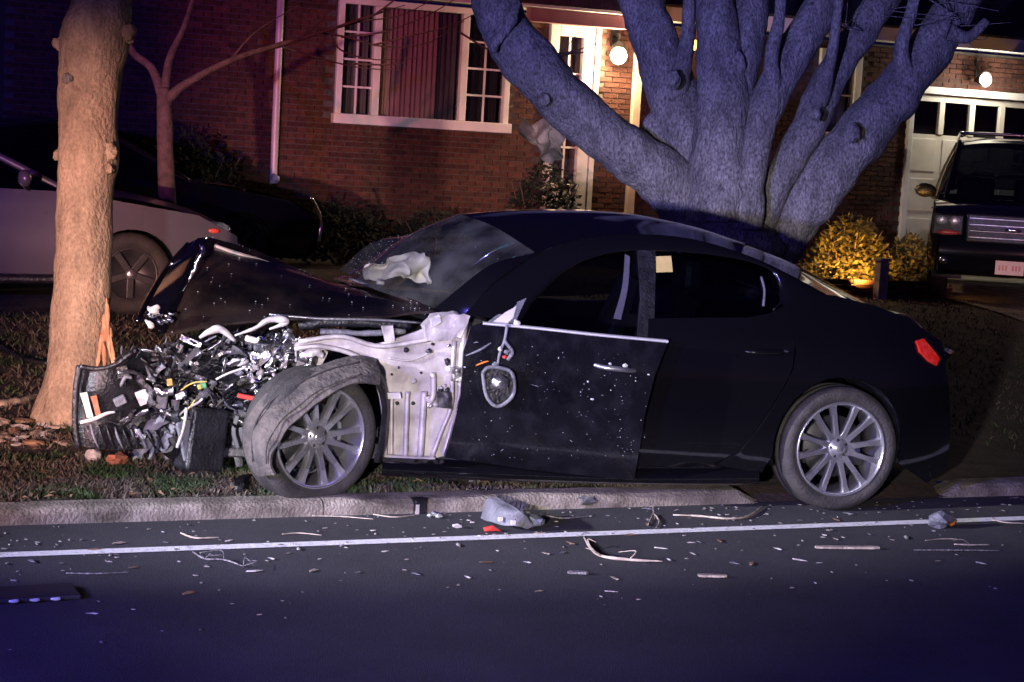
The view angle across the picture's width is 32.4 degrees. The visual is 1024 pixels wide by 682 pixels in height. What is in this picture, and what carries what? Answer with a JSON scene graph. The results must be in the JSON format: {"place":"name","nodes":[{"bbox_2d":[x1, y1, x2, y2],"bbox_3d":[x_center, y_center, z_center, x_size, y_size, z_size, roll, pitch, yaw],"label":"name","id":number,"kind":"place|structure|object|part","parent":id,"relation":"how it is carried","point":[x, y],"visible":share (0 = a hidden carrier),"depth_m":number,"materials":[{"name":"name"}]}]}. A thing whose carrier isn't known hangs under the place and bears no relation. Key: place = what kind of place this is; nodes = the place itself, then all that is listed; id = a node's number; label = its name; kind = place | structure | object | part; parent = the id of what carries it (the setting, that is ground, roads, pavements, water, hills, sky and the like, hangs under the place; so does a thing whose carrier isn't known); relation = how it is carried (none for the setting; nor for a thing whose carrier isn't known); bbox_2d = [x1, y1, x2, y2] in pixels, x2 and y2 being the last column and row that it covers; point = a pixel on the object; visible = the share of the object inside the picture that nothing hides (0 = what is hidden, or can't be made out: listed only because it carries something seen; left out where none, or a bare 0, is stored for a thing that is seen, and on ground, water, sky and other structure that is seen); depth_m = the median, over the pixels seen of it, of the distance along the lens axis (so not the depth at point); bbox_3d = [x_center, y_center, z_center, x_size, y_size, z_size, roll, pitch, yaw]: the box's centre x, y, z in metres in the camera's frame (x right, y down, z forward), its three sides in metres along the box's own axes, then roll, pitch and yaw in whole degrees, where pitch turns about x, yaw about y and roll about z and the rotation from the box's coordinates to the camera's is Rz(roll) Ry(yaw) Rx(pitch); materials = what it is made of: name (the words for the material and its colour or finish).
{"place":"outdoors","nodes":[
{"label":"outdoors","id":0,"kind":"place"},
{"bbox_2d":[182,591,194,594],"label":"dry leaf","id":1,"kind":"object","parent":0,"point":[187,592],"visible":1,"depth_m":7.14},
{"bbox_2d":[0,495,1023,681],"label":"road","id":2,"kind":"structure","parent":0,"point":[950,616],"depth_m":7.35,"materials":[{"name":"grey asphalt"}]},
{"bbox_2d":[0,583,80,603],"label":"trim rail","id":3,"kind":"object","parent":2,"relation":"on","point":[38,593],"depth_m":6.96,"materials":[{"name":"black plastic"}]},
{"bbox_2d":[66,572,128,574],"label":"twig","id":4,"kind":"object","parent":2,"relation":"on","point":[96,573],"visible":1,"depth_m":7.37,"materials":[{"name":"wood"}]},
{"bbox_2d":[180,532,218,538],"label":"twig","id":5,"kind":"object","parent":2,"relation":"on","point":[189,536],"visible":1,"depth_m":8.13,"materials":[{"name":"brown wood"}]},
{"bbox_2d":[192,550,257,565],"bbox_3d":[-1.276,0.951,7.690,0.411,0.037,0.146,6,7,27],"label":"sprig","id":6,"kind":"object","parent":2,"relation":"on","point":[201,557],"visible":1,"depth_m":7.72,"materials":[{"name":"grey plant"}]},
{"bbox_2d":[282,532,318,534],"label":"twig","id":7,"kind":"object","parent":2,"relation":"on","point":[299,533],"visible":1,"depth_m":8.34,"materials":[{"name":"brown wood"}]},
{"bbox_2d":[312,515,369,518],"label":"twig","id":8,"kind":"object","parent":2,"relation":"on","point":[336,516],"visible":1,"depth_m":8.76,"materials":[{"name":"brown wood"}]},
{"bbox_2d":[373,514,412,517],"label":"twig","id":9,"kind":"object","parent":2,"relation":"on","point":[392,516],"visible":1,"depth_m":8.84,"materials":[{"name":"brown wood"}]},
{"bbox_2d":[410,497,427,513],"bbox_3d":[-0.475,0.840,8.993,0.075,0.077,0.064,-1,7,-34],"label":"plastic housing","id":10,"kind":"object","parent":2,"relation":"on","point":[420,505],"visible":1,"depth_m":8.97,"materials":[{"name":"black plastic"}]},
{"bbox_2d":[452,524,461,527],"bbox_3d":[-0.270,0.911,8.671,0.050,0.023,0.028,4,6,5],"label":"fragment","id":11,"kind":"object","parent":2,"relation":"on","point":[457,525],"visible":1,"depth_m":8.66,"materials":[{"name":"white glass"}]},
{"bbox_2d":[483,525,500,530],"bbox_3d":[-0.097,0.920,8.645,0.093,0.030,0.037,2,6,-7],"label":"lens piece","id":12,"kind":"object","parent":2,"relation":"on","point":[491,528],"visible":1,"depth_m":8.63,"materials":[{"name":"red plastic"}]},
{"bbox_2d":[480,497,534,529],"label":"bumper trim","id":13,"kind":"structure","parent":2,"relation":"on","point":[500,511],"depth_m":8.69,"materials":[{"name":"grey plastic"}]},
{"bbox_2d":[0,477,1023,525],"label":"curb","id":14,"kind":"structure","parent":2,"relation":"on","point":[121,510],"depth_m":8.93,"materials":[{"name":"concrete"}]},
{"bbox_2d":[0,516,1023,556],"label":"edge line","id":15,"kind":"object","parent":2,"relation":"on","point":[286,544],"depth_m":8.45,"materials":[{"name":"paint"}]},
{"bbox_2d":[1,497,1022,649],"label":"road litter","id":16,"kind":"object","parent":2,"relation":"on","point":[37,542],"visible":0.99,"depth_m":8.50,"materials":[{"name":"grey plastic"}]},
{"bbox_2d":[72,209,954,509],"bbox_3d":[0.117,0.028,9.926,5.032,1.569,2.179,3,6,-15],"label":"crashed sedan","id":17,"kind":"object","parent":2,"relation":"on","point":[580,345],"visible":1,"depth_m":9.22,"materials":[{"name":"metal"}]},
{"bbox_3d":[0.235,0.320,9.109,1.145,0.811,0.142,2,6,-10],"label":"front door","id":18,"kind":"part","parent":17,"relation":"part of","materials":[{"name":"black paint"}]},
{"bbox_3d":[0.362,-0.451,10.849,1.484,0.390,0.193,2,6,-13],"label":"far side window","id":19,"kind":"part","parent":17,"relation":"part of","materials":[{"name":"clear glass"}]},
{"bbox_3d":[0.385,-0.262,9.306,0.729,0.462,0.232,3,6,-15],"label":"front window","id":20,"kind":"part","parent":17,"relation":"part of","materials":[{"name":"black glass"}]},
{"bbox_3d":[1.071,0.258,9.449,0.883,0.934,0.182,3,6,-15],"label":"rear door","id":21,"kind":"part","parent":17,"relation":"part of","materials":[{"name":"black paint"}]},
{"bbox_3d":[1.099,-0.280,9.521,0.741,0.360,0.180,3,6,-15],"label":"rear door window","id":22,"kind":"part","parent":17,"relation":"part of","materials":[{"name":"black glass"}]},
{"bbox_3d":[1.606,-0.404,10.406,1.103,0.312,1.588,3,6,-15],"label":"rear window","id":23,"kind":"part","parent":17,"relation":"part of","materials":[{"name":"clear glass"}]},
{"bbox_2d":[526,513,544,525],"bbox_3d":[0.103,0.898,8.777,0.104,0.067,0.159,8,8,40],"label":"foam lump","id":24,"kind":"object","parent":2,"relation":"on","point":[538,520],"visible":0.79,"depth_m":8.76,"materials":[{"name":"grey plastic"}]},
{"bbox_2d":[538,514,594,518],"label":"twig","id":25,"kind":"object","parent":2,"relation":"on","point":[563,517],"visible":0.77,"depth_m":9.05,"materials":[{"name":"wood"}]},
{"bbox_2d":[567,570,587,573],"bbox_3d":[0.293,1.032,7.856,0.092,0.009,0.038,2,6,-7],"label":"wooden strip","id":26,"kind":"object","parent":2,"relation":"on","point":[576,572],"visible":1,"depth_m":7.84,"materials":[{"name":"grey wood"}]},
{"bbox_2d":[578,496,597,504],"bbox_3d":[0.412,0.854,9.369,0.094,0.064,0.184,7,7,33],"label":"sensor piece","id":27,"kind":"object","parent":2,"relation":"on","point":[590,500],"visible":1,"depth_m":9.34,"materials":[{"name":"grey plastic"}]},
{"bbox_2d":[583,537,661,561],"bbox_3d":[0.432,0.980,8.296,0.244,0.042,0.554,-2,8,-39],"label":"branch","id":28,"kind":"object","parent":2,"relation":"on","point":[596,553],"visible":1,"depth_m":8.17,"materials":[{"name":"brown wood"}]},
{"bbox_2d":[648,506,659,526],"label":"twig","id":29,"kind":"object","parent":2,"relation":"on","point":[654,517],"visible":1,"depth_m":9.12,"materials":[{"name":"brown wood"}]},
{"bbox_2d":[698,573,726,577],"bbox_3d":[0.904,1.058,7.938,0.132,0.009,0.038,2,6,-9],"label":"wooden strip","id":30,"kind":"object","parent":2,"relation":"on","point":[713,575],"visible":1,"depth_m":7.92,"materials":[{"name":"brown wood"}]},
{"bbox_2d":[673,505,763,519],"bbox_3d":[1.175,0.920,9.378,0.672,0.013,0.209,-1,8,-37],"label":"stick","id":31,"kind":"object","parent":2,"relation":"on","point":[726,518],"visible":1,"depth_m":9.26,"materials":[{"name":"brown wood"}]},
{"bbox_2d":[732,475,954,502],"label":"curb gap dirt","id":32,"kind":"structure","parent":2,"relation":"on","point":[778,493],"depth_m":10.15,"materials":[{"name":"brown soil"}]},
{"bbox_2d":[815,545,879,548],"bbox_3d":[1.657,1.019,8.694,0.334,0.010,0.039,2,6,-12],"label":"wooden strip","id":33,"kind":"object","parent":2,"relation":"on","point":[842,547],"visible":1,"depth_m":8.68,"materials":[{"name":"brown wood"}]},
{"bbox_2d":[925,538,956,540],"bbox_3d":[2.195,1.017,9.026,0.201,0.008,0.022,0,7,-25],"label":"stick","id":34,"kind":"object","parent":2,"relation":"on","point":[941,539],"visible":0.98,"depth_m":9.04,"materials":[{"name":"brown wood"}]},
{"bbox_2d":[928,510,957,528],"bbox_3d":[2.287,0.956,9.366,0.109,0.115,0.163,9,8,43],"label":"lamp fragment","id":35,"kind":"object","parent":2,"relation":"on","point":[940,519],"visible":0.99,"depth_m":9.33,"materials":[{"name":"grey plastic"}]},
{"bbox_2d":[914,549,1001,550],"bbox_3d":[2.224,1.044,8.783,0.474,0.010,0.013,2,6,-13],"label":"stick","id":36,"kind":"object","parent":2,"relation":"on","point":[952,550],"visible":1,"depth_m":8.77,"materials":[{"name":"brown wood"}]},
{"bbox_2d":[954,539,988,545],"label":"twig","id":37,"kind":"object","parent":2,"relation":"on","point":[969,543],"visible":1,"depth_m":8.93,"materials":[{"name":"brown wood"}]},
{"bbox_2d":[992,519,1023,523],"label":"twig","id":38,"kind":"object","parent":2,"relation":"on","point":[1007,522],"visible":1,"depth_m":9.56,"materials":[{"name":"brown wood"}]},
{"bbox_2d":[0,258,1023,501],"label":"ground","id":39,"kind":"structure","parent":0,"point":[971,457],"depth_m":13.48,"materials":[{"name":"green plant"}]},
{"bbox_2d":[0,434,10,438],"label":"bark chip","id":40,"kind":"object","parent":39,"relation":"on","point":[5,436],"visible":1,"depth_m":9.82,"materials":[{"name":"brown wood"}]},
{"bbox_2d":[7,427,19,434],"bbox_3d":[-2.821,0.509,9.948,0.068,0.038,0.147,3,6,-4],"label":"bark chip","id":41,"kind":"object","parent":39,"relation":"on","point":[13,429],"visible":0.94,"depth_m":9.94,"materials":[{"name":"brown plant"}]},
{"bbox_2d":[11,442,21,445],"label":"bark chip","id":42,"kind":"object","parent":39,"relation":"on","point":[17,444],"visible":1,"depth_m":9.69,"materials":[{"name":"wood"}]},
{"bbox_2d":[0,394,37,407],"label":"fallen branch","id":43,"kind":"object","parent":39,"relation":"on","point":[4,402],"visible":0.94,"depth_m":10.65,"materials":[{"name":"brown wood"}]},
{"bbox_2d":[0,344,46,364],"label":"black cable","id":44,"kind":"object","parent":39,"relation":"on","point":[18,357],"visible":0.77,"depth_m":11.91,"materials":[{"name":"plastic"}]},
{"bbox_2d":[16,435,30,438],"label":"bark chip","id":45,"kind":"object","parent":39,"relation":"on","point":[23,436],"visible":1,"depth_m":9.87,"materials":[{"name":"wood"}]},
{"bbox_2d":[22,439,44,446],"bbox_3d":[-2.644,0.563,9.723,0.126,0.041,0.055,1,6,-19],"label":"bark chip","id":46,"kind":"object","parent":39,"relation":"on","point":[31,442],"visible":1,"depth_m":9.71,"materials":[{"name":"brown plant"}]},
{"bbox_2d":[29,429,42,434],"bbox_3d":[-2.697,0.515,9.977,0.061,0.037,0.140,5,6,13],"label":"bark chip","id":47,"kind":"object","parent":39,"relation":"on","point":[37,431],"visible":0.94,"depth_m":9.95,"materials":[{"name":"brown wood"}]},
{"bbox_2d":[36,431,51,436],"bbox_3d":[-2.650,0.524,9.974,0.046,0.026,0.125,7,7,29],"label":"bark chip","id":48,"kind":"object","parent":39,"relation":"on","point":[42,433],"visible":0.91,"depth_m":9.96,"materials":[{"name":"wood"}]},
{"bbox_2d":[38,422,49,427],"bbox_3d":[-2.695,0.484,10.179,0.093,0.029,0.061,6,7,23],"label":"bark chip","id":49,"kind":"object","parent":39,"relation":"on","point":[46,424],"visible":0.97,"depth_m":10.16,"materials":[{"name":"wood"}]},
{"bbox_2d":[49,425,66,428],"bbox_3d":[-2.615,0.497,10.152,0.047,0.028,0.111,9,8,41],"label":"bark chip","id":50,"kind":"object","parent":39,"relation":"on","point":[55,426],"visible":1,"depth_m":10.13,"materials":[{"name":"brown wood"}]},
{"bbox_2d":[30,0,136,428],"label":"street tree","id":51,"kind":"object","parent":39,"relation":"on","point":[93,41],"visible":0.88,"depth_m":10.20,"materials":[{"name":"brown plant"}]},
{"bbox_2d":[84,449,101,462],"bbox_3d":[-2.234,0.617,9.383,0.093,0.089,0.104,3,6,-2],"label":"stone","id":52,"kind":"object","parent":39,"relation":"on","point":[92,454],"visible":0.87,"depth_m":9.35,"materials":[{"name":"white stone"}]},
{"bbox_2d":[106,452,128,465],"bbox_3d":[-2.076,0.635,9.328,0.124,0.081,0.149,-1,7,-36],"label":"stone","id":53,"kind":"object","parent":39,"relation":"on","point":[120,458],"visible":0.94,"depth_m":9.30,"materials":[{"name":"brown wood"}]},
{"bbox_2d":[0,153,242,314],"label":"parked sedan","id":54,"kind":"object","parent":39,"relation":"on","point":[150,245],"visible":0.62,"depth_m":13.96,"materials":[{"name":"silver paint"}]},
{"bbox_3d":[-4.764,-1.428,13.405,2.700,0.463,0.249,1,6,-21],"label":"side window","id":55,"kind":"part","parent":54,"relation":"part of","materials":[{"name":"black glass"}]},
{"bbox_2d":[129,447,168,461],"bbox_3d":[-1.990,0.600,9.573,0.265,0.128,0.158,1,7,-23],"label":"foam block","id":56,"kind":"object","parent":39,"relation":"on","point":[139,452],"depth_m":9.51,"materials":[{"name":"white plastic"}]},
{"bbox_2d":[0,114,322,256],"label":"parked sedan","id":57,"kind":"object","parent":39,"relation":"on","point":[269,225],"visible":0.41,"depth_m":17.21,"materials":[{"name":"paint"}]},
{"bbox_3d":[-4.254,-1.790,16.453,2.700,0.503,0.249,-1,7,-35],"label":"side window","id":58,"kind":"part","parent":57,"relation":"part of","materials":[{"name":"glass"}]},
{"bbox_2d":[139,125,289,257],"bbox_3d":[-3.715,-1.645,19.872,2.582,1.586,1.672,1,7,-23],"label":"dark shrub","id":59,"kind":"object","parent":39,"relation":"on","point":[207,174],"visible":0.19,"depth_m":19.79,"materials":[{"name":"green plant"}]},
{"bbox_2d":[233,475,249,490],"bbox_3d":[-1.376,0.726,8.943,0.087,0.072,0.256,3,6,-5],"label":"plastic chunk","id":60,"kind":"object","parent":39,"relation":"on","point":[241,482],"visible":0.99,"depth_m":8.91,"materials":[{"name":"black plastic"}]},
{"bbox_2d":[0,430,549,497],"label":"leaf litter","id":61,"kind":"object","parent":39,"relation":"on","point":[131,493],"visible":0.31,"depth_m":8.97,"materials":[{"name":"brown plant"}]},
{"bbox_2d":[279,193,410,266],"bbox_3d":[-1.974,-1.268,20.382,1.227,0.907,1.671,9,8,43],"label":"dark shrub","id":62,"kind":"object","parent":39,"relation":"on","point":[342,229],"visible":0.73,"depth_m":20.30,"materials":[{"name":"green plant"}]},
{"bbox_2d":[129,0,602,210],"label":"bare sapling","id":63,"kind":"object","parent":39,"relation":"on","point":[167,96],"visible":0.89,"depth_m":15.99,"materials":[{"name":"brown plant"}]},
{"bbox_2d":[356,207,490,265],"bbox_3d":[-0.928,-1.204,20.877,1.768,0.802,1.219,1,7,-23],"label":"dark shrub","id":64,"kind":"object","parent":39,"relation":"on","point":[420,242],"visible":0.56,"depth_m":20.72,"materials":[{"name":"green plant"}]},
{"bbox_2d":[0,0,1023,276],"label":"brick house","id":65,"kind":"structure","parent":39,"relation":"on","point":[434,124],"depth_m":21.81,"materials":[{"name":"brick"}]},
{"bbox_2d":[331,0,511,133],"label":"window","id":66,"kind":"structure","parent":65,"relation":"in","point":[420,94],"depth_m":21.86,"materials":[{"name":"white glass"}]},
{"bbox_2d":[539,24,595,209],"bbox_3d":[0.652,-2.585,22.657,0.626,2.912,0.291,1,7,-23],"label":"storm door","id":67,"kind":"structure","parent":65,"relation":"in","point":[560,36],"depth_m":22.60,"materials":[{"name":"white glass"}]},
{"bbox_2d":[610,29,626,64],"bbox_3d":[1.360,-3.768,22.543,0.219,0.455,0.260,1,7,-23],"label":"wall lantern","id":68,"kind":"object","parent":65,"relation":"attached to","point":[618,54],"depth_m":22.48,"materials":[{"name":"beige glass"}]},
{"bbox_2d":[694,24,696,49],"bbox_3d":[2.346,-3.938,22.542,0.095,0.430,0.100,1,7,-23],"label":"hanging lantern","id":69,"kind":"object","parent":65,"relation":"hanging from","point":[695,44],"visible":0.27,"depth_m":22.52,"materials":[{"name":"yellow glass"}]},
{"bbox_2d":[819,48,862,135],"bbox_3d":[4.416,-3.363,24.133,0.728,1.243,0.402,1,7,-23],"label":"window","id":70,"kind":"structure","parent":65,"relation":"in","point":[855,92],"depth_m":24.12,"materials":[{"name":"beige glass"}]},
{"bbox_2d":[902,94,1023,276],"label":"garage door","id":71,"kind":"structure","parent":65,"relation":"in","point":[930,153],"depth_m":24.84,"materials":[{"name":"paint"}]},
{"bbox_2d":[974,56,991,87],"bbox_3d":[6.574,-3.780,24.675,0.211,0.450,0.314,-2,8,-39],"label":"wall lamp","id":72,"kind":"object","parent":65,"relation":"attached to","point":[983,79],"visible":1,"depth_m":24.63,"materials":[{"name":"white glass"}]},
{"bbox_2d":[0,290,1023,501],"bbox_3d":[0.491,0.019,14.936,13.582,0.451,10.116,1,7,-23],"label":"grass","id":73,"kind":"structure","parent":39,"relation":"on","point":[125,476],"depth_m":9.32,"materials":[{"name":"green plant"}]},
{"bbox_2d":[0,417,10,423],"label":"bark chip","id":74,"kind":"object","parent":73,"relation":"on","point":[4,420],"visible":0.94,"depth_m":10.12,"materials":[{"name":"brown wood"}]},
{"bbox_2d":[11,424,28,429],"bbox_3d":[-2.814,0.491,10.050,0.120,0.038,0.064,4,6,10],"label":"bark chip","id":75,"kind":"object","parent":73,"relation":"on","point":[23,426],"visible":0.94,"depth_m":10.04,"materials":[{"name":"wood"}]},
{"bbox_2d":[11,418,35,423],"bbox_3d":[-2.830,0.464,10.205,0.157,0.036,0.062,3,6,-5],"label":"bark chip","id":76,"kind":"object","parent":73,"relation":"on","point":[18,420],"visible":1,"depth_m":10.19,"materials":[{"name":"brown plant"}]},
{"bbox_2d":[59,440,70,445],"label":"bark chip","id":77,"kind":"object","parent":73,"relation":"on","point":[65,442],"visible":1,"depth_m":9.77,"materials":[{"name":"brown wood"}]},
{"bbox_2d":[492,158,582,255],"bbox_3d":[0.443,-1.494,21.209,1.775,1.446,1.246,1,7,-23],"label":"dark shrub","id":78,"kind":"object","parent":39,"relation":"on","point":[523,193],"visible":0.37,"depth_m":21.04,"materials":[{"name":"green plant"}]},
{"bbox_2d":[471,0,1010,301],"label":"multi stem tree","id":79,"kind":"object","parent":39,"relation":"on","point":[693,152],"visible":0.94,"depth_m":12.83,"materials":[{"name":"grey plant"}]},
{"bbox_2d":[797,211,906,290],"bbox_3d":[4.010,-1.027,20.758,1.565,1.010,1.160,3,6,2],"label":"lit shrub","id":80,"kind":"object","parent":39,"relation":"on","point":[859,236],"visible":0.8,"depth_m":20.62,"materials":[{"name":"yellow plant"}]},
{"bbox_2d":[873,258,891,299],"bbox_3d":[4.175,-0.658,19.913,0.150,0.560,0.150,1,7,-23],"label":"garden post","id":81,"kind":"object","parent":39,"relation":"on","point":[881,277],"visible":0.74,"depth_m":19.86,"materials":[{"name":"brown wood"}]},
{"bbox_2d":[821,278,952,297],"bbox_3d":[4.012,-0.608,20.179,2.443,0.191,0.106,1,7,-23],"label":"planter edging","id":82,"kind":"object","parent":39,"relation":"on","point":[859,287],"visible":0.43,"depth_m":20.27,"materials":[{"name":"brick"}]},
{"bbox_2d":[886,230,951,292],"bbox_3d":[4.774,-0.947,21.222,0.985,0.833,0.919,1,7,-23],"label":"lit shrub","id":83,"kind":"object","parent":39,"relation":"on","point":[917,250],"visible":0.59,"depth_m":21.10,"materials":[{"name":"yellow plant"}]},
{"bbox_2d":[519,117,567,164],"bbox_3d":[0.316,-2.138,18.603,0.563,0.532,0.354,5,6,16],"label":"plastic sheet","id":84,"kind":"object","parent":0,"point":[545,135],"visible":0.92,"depth_m":18.58,"materials":[{"name":"grey plastic"}]},
{"bbox_2d":[855,273,1023,320],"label":"driveway","id":85,"kind":"structure","parent":0,"point":[991,290],"depth_m":21.62,"materials":[{"name":"concrete"}]},
{"bbox_2d":[915,131,1023,298],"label":"parked suv","id":86,"kind":"object","parent":85,"relation":"on","point":[976,224],"visible":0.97,"depth_m":20.16,"materials":[{"name":"paint"}]},
{"bbox_3d":[5.569,-2.196,22.537,0.249,0.732,3.430,5,6,13],"label":"side window","id":87,"kind":"part","parent":86,"relation":"part of","materials":[{"name":"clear glass"}]}
]}

